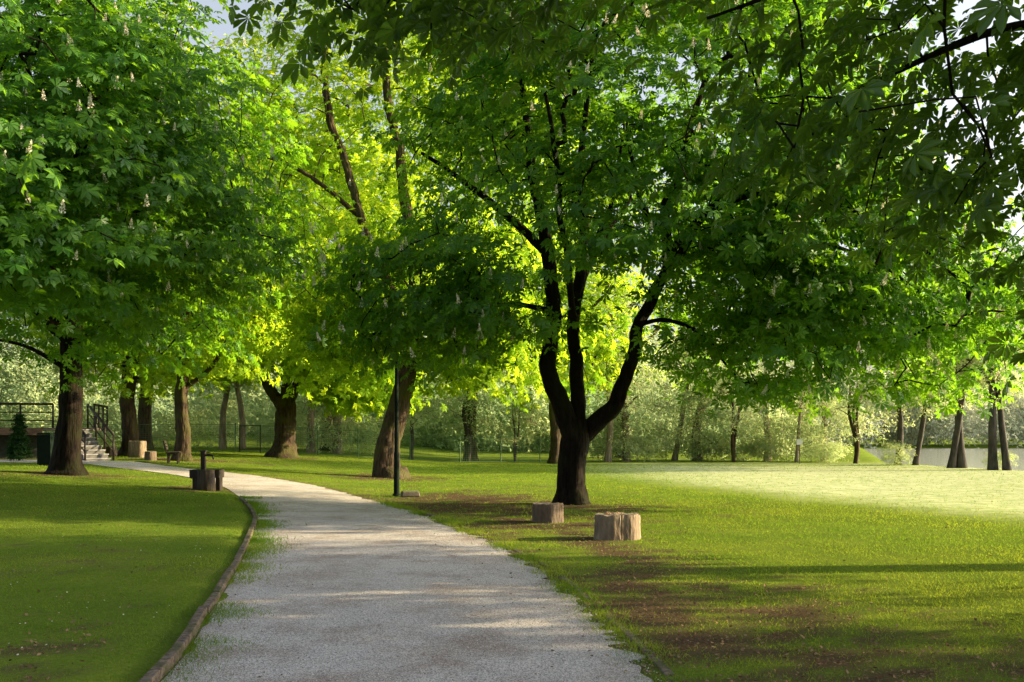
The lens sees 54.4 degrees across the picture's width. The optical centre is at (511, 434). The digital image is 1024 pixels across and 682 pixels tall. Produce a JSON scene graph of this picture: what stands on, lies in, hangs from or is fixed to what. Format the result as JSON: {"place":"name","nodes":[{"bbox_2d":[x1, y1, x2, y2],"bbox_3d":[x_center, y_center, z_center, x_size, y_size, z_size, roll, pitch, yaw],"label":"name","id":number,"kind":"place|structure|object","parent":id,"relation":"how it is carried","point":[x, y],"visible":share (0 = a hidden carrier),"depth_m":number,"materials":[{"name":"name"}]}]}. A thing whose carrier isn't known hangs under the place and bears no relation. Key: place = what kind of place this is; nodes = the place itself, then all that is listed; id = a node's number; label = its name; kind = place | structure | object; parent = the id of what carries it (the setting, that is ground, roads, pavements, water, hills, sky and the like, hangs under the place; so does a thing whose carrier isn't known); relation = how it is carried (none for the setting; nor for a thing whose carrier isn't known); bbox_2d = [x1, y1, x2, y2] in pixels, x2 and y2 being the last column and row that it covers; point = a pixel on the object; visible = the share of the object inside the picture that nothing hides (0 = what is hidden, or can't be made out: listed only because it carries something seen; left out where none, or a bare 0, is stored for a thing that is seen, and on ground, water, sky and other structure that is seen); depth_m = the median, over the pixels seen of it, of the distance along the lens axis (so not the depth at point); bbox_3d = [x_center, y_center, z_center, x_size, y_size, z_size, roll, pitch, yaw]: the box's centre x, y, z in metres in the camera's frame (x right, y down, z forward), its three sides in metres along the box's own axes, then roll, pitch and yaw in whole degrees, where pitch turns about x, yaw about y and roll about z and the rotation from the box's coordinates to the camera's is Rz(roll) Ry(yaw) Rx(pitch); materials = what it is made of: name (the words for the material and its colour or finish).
{"place":"outdoors","nodes":[
{"label":"outdoors","id":0,"kind":"place"},
{"bbox_2d":[0,459,653,681],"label":"path","id":1,"kind":"structure","parent":0,"point":[246,484],"depth_m":9.28,"materials":[{"name":"grey gravel"}]},
{"bbox_2d":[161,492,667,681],"bbox_3d":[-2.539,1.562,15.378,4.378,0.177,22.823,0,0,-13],"label":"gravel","id":2,"kind":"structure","parent":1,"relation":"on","point":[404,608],"depth_m":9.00,"materials":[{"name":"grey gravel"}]},
{"bbox_2d":[0,412,1023,681],"bbox_3d":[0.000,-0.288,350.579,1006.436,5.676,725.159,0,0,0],"label":"ground","id":3,"kind":"structure","parent":0,"point":[930,492],"depth_m":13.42,"materials":[{"name":"green plant"}]},
{"bbox_2d":[0,312,28,369],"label":"slender tree","id":4,"kind":"object","parent":3,"relation":"on","point":[5,347],"visible":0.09,"depth_m":63.36,"materials":[{"name":"green plant"}]},
{"bbox_2d":[0,109,32,368],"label":"tall tree","id":5,"kind":"object","parent":3,"relation":"on","point":[30,366],"visible":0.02,"depth_m":49.20,"materials":[{"name":"green plant"}]},
{"bbox_2d":[1,413,33,460],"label":"conifer","id":6,"kind":"object","parent":3,"relation":"on","point":[21,450],"visible":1,"depth_m":39.44,"materials":[{"name":"green plant"}]},
{"bbox_2d":[0,313,55,427],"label":"slender tree","id":7,"kind":"object","parent":3,"relation":"on","point":[6,376],"visible":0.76,"depth_m":56.08,"materials":[{"name":"green plant"}]},
{"bbox_2d":[36,433,54,465],"bbox_3d":[-15.900,0.483,34.000,0.500,1.125,0.450,0,0,0],"label":"litter bin","id":8,"kind":"object","parent":3,"relation":"on","point":[45,441],"visible":0.71,"depth_m":33.80,"materials":[{"name":"green metal"}]},
{"bbox_2d":[0,403,114,460],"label":"raised terrace","id":9,"kind":"structure","parent":3,"relation":"on","point":[92,449],"depth_m":41.88,"materials":[{"name":"grey concrete"}]},
{"bbox_2d":[0,313,120,411],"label":"slender tree","id":10,"kind":"object","parent":3,"relation":"on","point":[56,371],"visible":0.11,"depth_m":60.11,"materials":[{"name":"green plant"}]},
{"bbox_2d":[43,401,121,445],"bbox_3d":[-24.628,-0.498,59.061,5.469,3.158,5.742,0,0,7],"label":"shrub","id":11,"kind":"object","parent":3,"relation":"on","point":[109,426],"visible":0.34,"depth_m":59.04,"materials":[{"name":"green plant"}]},
{"bbox_2d":[106,446,116,456],"bbox_3d":[-18.317,0.781,45.509,0.487,0.530,0.578,0,0,0],"label":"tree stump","id":12,"kind":"object","parent":3,"relation":"on","point":[108,450],"visible":0.56,"depth_m":45.27,"materials":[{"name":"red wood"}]},
{"bbox_2d":[0,222,248,455],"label":"park tree","id":13,"kind":"object","parent":3,"relation":"on","point":[129,427],"visible":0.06,"depth_m":46.15,"materials":[{"name":"green plant"}]},
{"bbox_2d":[128,441,146,457],"bbox_3d":[-16.608,0.653,44.204,0.817,0.797,0.724,0,0,0],"label":"tree stump","id":14,"kind":"object","parent":3,"relation":"on","point":[136,449],"visible":0.82,"depth_m":43.90,"materials":[{"name":"brown wood"}]},
{"bbox_2d":[144,451,156,459],"bbox_3d":[-15.000,0.879,41.293,0.525,0.440,0.531,0,0,0],"label":"tree stump","id":15,"kind":"object","parent":3,"relation":"on","point":[150,455],"visible":0.94,"depth_m":41.10,"materials":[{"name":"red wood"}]},
{"bbox_2d":[8,0,302,449],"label":"tall tree","id":16,"kind":"object","parent":3,"relation":"on","point":[144,412],"visible":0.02,"depth_m":56.66,"materials":[{"name":"green plant"}]},
{"bbox_2d":[109,364,201,416],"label":"slender tree","id":17,"kind":"object","parent":3,"relation":"on","point":[138,390],"depth_m":63.76,"materials":[{"name":"green plant"}]},
{"bbox_2d":[119,412,204,447],"bbox_3d":[-21.531,-0.239,60.776,4.861,2.653,4.725,0,0,3],"label":"shrub","id":18,"kind":"object","parent":3,"relation":"on","point":[156,435],"visible":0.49,"depth_m":60.64,"materials":[{"name":"green plant"}]},
{"bbox_2d":[163,441,180,463],"bbox_3d":[-13.630,0.683,39.877,0.626,0.922,1.400,0,0,-16],"label":"park bench","id":19,"kind":"object","parent":3,"relation":"on","point":[172,452],"visible":0.94,"depth_m":39.36,"materials":[{"name":"brown wood"}]},
{"bbox_2d":[0,0,355,475],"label":"chestnut tree","id":20,"kind":"object","parent":3,"relation":"on","point":[74,151],"visible":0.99,"depth_m":20.32,"materials":[{"name":"green plant"}]},
{"bbox_2d":[24,423,357,455],"bbox_3d":[-17.281,0.371,53.801,17.693,2.044,0.444,0,0,-10],"label":"wire fence","id":21,"kind":"object","parent":3,"relation":"on","point":[235,439],"visible":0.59,"depth_m":53.98,"materials":[{"name":"black metal"}]},
{"bbox_2d":[138,497,256,681],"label":"kerb","id":22,"kind":"structure","parent":3,"relation":"on","point":[161,667],"depth_m":8.46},
{"bbox_2d":[83,131,313,461],"bbox_3d":[-14.054,-6.053,42.148,11.385,14.606,11.124,0,0,25],"label":"park tree","id":23,"kind":"object","parent":3,"relation":"on","point":[216,365],"visible":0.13,"depth_m":41.77,"materials":[{"name":"green plant"}]},
{"bbox_2d":[189,451,223,490],"bbox_3d":[-8.000,0.969,25.944,0.783,1.121,0.806,0,0,0],"label":"drinking fountain","id":24,"kind":"object","parent":3,"relation":"on","point":[204,478],"visible":0.91,"depth_m":25.88,"materials":[{"name":"brown wood"}]},
{"bbox_2d":[165,386,255,447],"bbox_3d":[-18.628,-0.944,62.064,5.469,4.157,5.742,0,0,6],"label":"shrub","id":25,"kind":"object","parent":3,"relation":"on","point":[234,410],"visible":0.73,"depth_m":61.99,"materials":[{"name":"green plant"}]},
{"bbox_2d":[208,361,277,448],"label":"slender tree","id":26,"kind":"object","parent":3,"relation":"on","point":[236,386],"visible":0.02,"depth_m":57.84,"materials":[{"name":"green plant"}]},
{"bbox_2d":[208,348,277,448],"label":"slender tree","id":27,"kind":"object","parent":3,"relation":"on","point":[222,435],"visible":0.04,"depth_m":58.39,"materials":[{"name":"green plant"}]},
{"bbox_2d":[239,425,260,452],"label":"fence gate","id":28,"kind":"structure","parent":3,"relation":"on","point":[260,438],"depth_m":53.38,"materials":[{"name":"metal"}]},
{"bbox_2d":[249,418,306,449],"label":"shrub","id":29,"kind":"object","parent":3,"relation":"on","point":[263,439],"visible":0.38,"depth_m":60.95,"materials":[{"name":"green plant"}]},
{"bbox_2d":[140,88,448,458],"bbox_3d":[-10.884,-7.947,50.057,16.431,18.505,14.358,0,0,0],"label":"park tree","id":30,"kind":"object","parent":3,"relation":"on","point":[284,444],"visible":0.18,"depth_m":48.36,"materials":[{"name":"green plant"}]},
{"bbox_2d":[243,227,371,452],"bbox_3d":[-11.140,-5.335,56.614,8.914,13.183,9.168,0,0,-36],"label":"slender tree","id":31,"kind":"object","parent":3,"relation":"on","point":[311,415],"visible":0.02,"depth_m":57.29,"materials":[{"name":"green plant"}]},
{"bbox_2d":[271,398,346,449],"bbox_3d":[-12.566,-0.676,61.660,5.263,3.837,5.013,0,0,27],"label":"shrub","id":32,"kind":"object","parent":3,"relation":"on","point":[300,432],"visible":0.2,"depth_m":60.86,"materials":[{"name":"green plant"}]},
{"bbox_2d":[206,0,443,450],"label":"tall tree","id":33,"kind":"object","parent":3,"relation":"on","point":[268,50],"visible":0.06,"depth_m":61.45,"materials":[{"name":"green plant"}]},
{"bbox_2d":[270,376,381,453],"bbox_3d":[-10.686,-2.996,58.059,6.942,8.678,7.621,0,0,-23],"label":"bush","id":34,"kind":"object","parent":3,"relation":"on","point":[340,431],"visible":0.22,"depth_m":58.21,"materials":[{"name":"green plant"}]},
{"bbox_2d":[333,416,380,454],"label":"shrub","id":35,"kind":"object","parent":3,"relation":"on","point":[374,437],"visible":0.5,"depth_m":60.61,"materials":[{"name":"green plant"}]},
{"bbox_2d":[390,317,400,495],"bbox_3d":[-3.130,-0.790,27.000,0.378,5.080,0.378,0,0,0],"label":"street lamp","id":36,"kind":"object","parent":3,"relation":"on","point":[396,472],"visible":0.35,"depth_m":26.95,"materials":[{"name":"black metal"}]},
{"bbox_2d":[0,314,816,454],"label":"woodland","id":37,"kind":"object","parent":3,"relation":"on","point":[259,403],"visible":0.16,"depth_m":75.59,"materials":[{"name":"green plant"}]},
{"bbox_2d":[400,491,419,496],"bbox_3d":[-2.720,1.570,26.600,0.490,0.140,0.411,0,0,-11],"label":"stone slab","id":38,"kind":"object","parent":3,"relation":"on","point":[410,493],"depth_m":26.42,"materials":[{"name":"grey stone"}]},
{"bbox_2d":[206,0,616,478],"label":"park tree","id":39,"kind":"object","parent":3,"relation":"on","point":[311,314],"visible":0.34,"depth_m":37.73,"materials":[{"name":"green plant"}]},
{"bbox_2d":[378,380,448,459],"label":"slender tree","id":40,"kind":"object","parent":3,"relation":"on","point":[412,422],"visible":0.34,"depth_m":56.93,"materials":[{"name":"green plant"}]},
{"bbox_2d":[327,2,602,460],"bbox_3d":[-2.553,-13.996,60.314,17.116,31.462,15.831,0,0,0],"label":"tall tree","id":41,"kind":"object","parent":3,"relation":"on","point":[474,456],"visible":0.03,"depth_m":59.60,"materials":[{"name":"green plant"}]},
{"bbox_2d":[429,377,513,461],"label":"slender tree","id":42,"kind":"object","parent":3,"relation":"on","point":[468,429],"visible":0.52,"depth_m":58.37,"materials":[{"name":"green plant"}]},
{"bbox_2d":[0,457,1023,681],"bbox_3d":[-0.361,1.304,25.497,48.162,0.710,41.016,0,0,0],"label":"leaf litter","id":43,"kind":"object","parent":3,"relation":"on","point":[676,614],"visible":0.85,"depth_m":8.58,"materials":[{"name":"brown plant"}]},
{"bbox_2d":[479,402,548,460],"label":"slender tree","id":44,"kind":"object","parent":3,"relation":"on","point":[514,440],"visible":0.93,"depth_m":59.11,"materials":[{"name":"green plant"}]},
{"bbox_2d":[357,430,686,461],"bbox_3d":[1.982,0.824,60.206,23.115,2.250,1.362,0,0,-27],"label":"wire fence","id":45,"kind":"object","parent":3,"relation":"on","point":[498,451],"visible":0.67,"depth_m":58.27,"materials":[{"name":"grey metal"}]},
{"bbox_2d":[532,502,563,522],"bbox_3d":[0.677,1.494,18.912,0.614,0.432,0.699,0,0,0],"label":"tree stump","id":46,"kind":"object","parent":3,"relation":"on","point":[545,512],"visible":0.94,"depth_m":18.61,"materials":[{"name":"brown wood"}]},
{"bbox_2d":[426,513,674,681],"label":"kerb","id":47,"kind":"structure","parent":3,"relation":"on","point":[661,666],"depth_m":7.97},
{"bbox_2d":[485,208,665,463],"bbox_3d":[2.492,-5.771,57.713,13.073,15.164,10.867,0,0,0],"label":"park tree","id":48,"kind":"object","parent":3,"relation":"on","point":[600,354],"visible":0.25,"depth_m":56.58,"materials":[{"name":"green plant"}]},
{"bbox_2d":[176,0,1023,397],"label":"chestnut tree","id":49,"kind":"object","parent":3,"relation":"on","point":[438,22],"visible":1,"depth_m":10.66,"materials":[{"name":"green plant"}]},
{"bbox_2d":[586,430,618,460],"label":"shrub","id":50,"kind":"object","parent":3,"relation":"on","point":[590,456],"visible":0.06,"depth_m":64.62,"materials":[{"name":"green plant"}]},
{"bbox_2d":[589,431,636,460],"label":"shrub","id":51,"kind":"object","parent":3,"relation":"on","point":[598,453],"visible":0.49,"depth_m":62.57,"materials":[{"name":"green plant"}]},
{"bbox_2d":[562,267,671,461],"bbox_3d":[6.174,-4.196,60.520,8.144,12.248,7.025,0,0,-24],"label":"slender tree","id":52,"kind":"object","parent":3,"relation":"on","point":[608,454],"visible":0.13,"depth_m":60.13,"materials":[{"name":"green plant"}]},
{"bbox_2d":[528,130,705,456],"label":"tall tree","id":53,"kind":"object","parent":3,"relation":"on","point":[652,315],"visible":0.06,"depth_m":67.69,"materials":[{"name":"green plant"}]},
{"bbox_2d":[594,512,640,540],"bbox_3d":[1.673,1.475,15.861,0.778,0.469,0.666,0,0,0],"label":"tree stump","id":54,"kind":"object","parent":3,"relation":"on","point":[618,526],"visible":0.94,"depth_m":15.59,"materials":[{"name":"brown wood"}]},
{"bbox_2d":[586,354,690,461],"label":"slender tree","id":55,"kind":"object","parent":3,"relation":"on","point":[626,441],"visible":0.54,"depth_m":61.37,"materials":[{"name":"green plant"}]},
{"bbox_2d":[621,417,681,460],"bbox_3d":[8.882,0.367,63.023,4.102,3.059,4.306,0,0,11],"label":"shrub","id":56,"kind":"object","parent":3,"relation":"on","point":[669,447],"visible":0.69,"depth_m":62.80,"materials":[{"name":"green plant"}]},
{"bbox_2d":[281,0,1023,504],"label":"chestnut tree","id":57,"kind":"object","parent":3,"relation":"on","point":[799,308],"visible":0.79,"depth_m":21.01,"materials":[{"name":"green plant"}]},
{"bbox_2d":[637,301,731,460],"bbox_3d":[11.598,-3.587,64.481,7.894,11.005,8.668,0,0,-7],"label":"slender tree","id":58,"kind":"object","parent":3,"relation":"on","point":[674,456],"visible":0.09,"depth_m":63.86,"materials":[{"name":"green plant"}]},
{"bbox_2d":[643,332,757,460],"bbox_3d":[12.560,-2.516,64.212,8.204,8.874,9.007,0,0,8],"label":"bush","id":59,"kind":"object","parent":3,"relation":"on","point":[700,425],"visible":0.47,"depth_m":62.81,"materials":[{"name":"green plant"}]},
{"bbox_2d":[677,431,730,460],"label":"shrub","id":60,"kind":"object","parent":3,"relation":"on","point":[708,442],"visible":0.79,"depth_m":62.98,"materials":[{"name":"green plant"}]},
{"bbox_2d":[682,362,785,461],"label":"slender tree","id":61,"kind":"object","parent":3,"relation":"on","point":[733,432],"visible":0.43,"depth_m":60.77,"materials":[{"name":"green plant"}]},
{"bbox_2d":[709,424,765,460],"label":"shrub","id":62,"kind":"object","parent":3,"relation":"on","point":[728,449],"visible":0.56,"depth_m":62.90,"materials":[{"name":"green plant"}]},
{"bbox_2d":[737,439,792,461],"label":"shrub","id":63,"kind":"object","parent":3,"relation":"on","point":[767,448],"visible":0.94,"depth_m":62.25,"materials":[{"name":"green plant"}]},
{"bbox_2d":[720,357,811,460],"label":"slender tree","id":64,"kind":"object","parent":3,"relation":"on","point":[769,420],"visible":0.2,"depth_m":63.77,"materials":[{"name":"green plant"}]},
{"bbox_2d":[764,416,828,461],"bbox_3d":[17.767,0.304,62.095,4.102,3.270,4.306,0,0,-4],"label":"shrub","id":65,"kind":"object","parent":3,"relation":"on","point":[791,437],"visible":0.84,"depth_m":61.93,"materials":[{"name":"green plant"}]},
{"bbox_2d":[797,439,802,463],"bbox_3d":[16.600,1.047,57.489,0.340,1.610,0.069,0,0,0],"label":"park sign","id":66,"kind":"object","parent":3,"relation":"on","point":[799,442],"visible":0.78,"depth_m":57.45,"materials":[{"name":"white metal"}]},
{"bbox_2d":[769,362,848,461],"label":"slender tree","id":67,"kind":"object","parent":3,"relation":"on","point":[796,459],"visible":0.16,"depth_m":61.17,"materials":[{"name":"green plant"}]},
{"bbox_2d":[801,441,850,462],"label":"shrub","id":68,"kind":"object","parent":3,"relation":"on","point":[818,454],"visible":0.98,"depth_m":59.82,"materials":[{"name":"green plant"}]},
{"bbox_2d":[777,376,879,460],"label":"slender tree","id":69,"kind":"object","parent":3,"relation":"on","point":[815,430],"visible":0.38,"depth_m":61.84,"materials":[{"name":"green plant"}]},
{"bbox_2d":[636,332,1023,447],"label":"shore woodland","id":70,"kind":"object","parent":3,"relation":"on","point":[1012,419],"visible":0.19,"depth_m":159.32,"materials":[{"name":"green plant"}]},
{"bbox_2d":[801,366,914,463],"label":"slender tree","id":71,"kind":"object","parent":3,"relation":"on","point":[854,426],"visible":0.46,"depth_m":57.98,"materials":[{"name":"green plant"}]},
{"bbox_2d":[876,440,916,464],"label":"shrub","id":72,"kind":"object","parent":3,"relation":"on","point":[884,457],"visible":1,"depth_m":54.41,"materials":[{"name":"green plant"}]},
{"bbox_2d":[841,358,953,464],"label":"slender tree","id":73,"kind":"object","parent":3,"relation":"on","point":[899,428],"visible":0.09,"depth_m":55.36,"materials":[{"name":"green plant"}]},
{"bbox_2d":[883,315,975,464],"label":"slender tree","id":74,"kind":"object","parent":3,"relation":"on","point":[916,458],"visible":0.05,"depth_m":54.29,"materials":[{"name":"green plant"}]},
{"bbox_2d":[893,243,1023,467],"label":"slender tree","id":75,"kind":"object","parent":3,"relation":"on","point":[961,460],"visible":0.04,"depth_m":50.11,"materials":[{"name":"green plant"}]},
{"bbox_2d":[911,254,1021,467],"bbox_3d":[23.305,-3.861,50.663,7.894,11.629,8.668,0,0,-6],"label":"slender tree","id":76,"kind":"object","parent":3,"relation":"on","point":[952,461],"visible":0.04,"depth_m":50.10,"materials":[{"name":"green plant"}]},
{"bbox_2d":[910,243,1023,469],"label":"slender tree","id":77,"kind":"object","parent":3,"relation":"on","point":[1006,464],"visible":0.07,"depth_m":46.54,"materials":[{"name":"green plant"}]},
{"bbox_2d":[927,228,1023,469],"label":"slender tree","id":78,"kind":"object","parent":3,"relation":"on","point":[992,462],"visible":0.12,"depth_m":46.52,"materials":[{"name":"green plant"}]},
{"bbox_2d":[982,450,1017,469],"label":"shrub","id":79,"kind":"object","parent":3,"relation":"on","point":[1011,457],"visible":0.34,"depth_m":47.16,"materials":[{"name":"green plant"}]},
{"bbox_2d":[0,0,1023,436],"label":"sky","id":80,"kind":"structure","parent":0,"point":[979,46],"materials":[{"name":"white"}]},
{"bbox_2d":[864,448,1023,470],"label":"lake","id":81,"kind":"structure","parent":0,"point":[975,457],"depth_m":94.94,"materials":[{"name":"grey liquid"}]}
]}

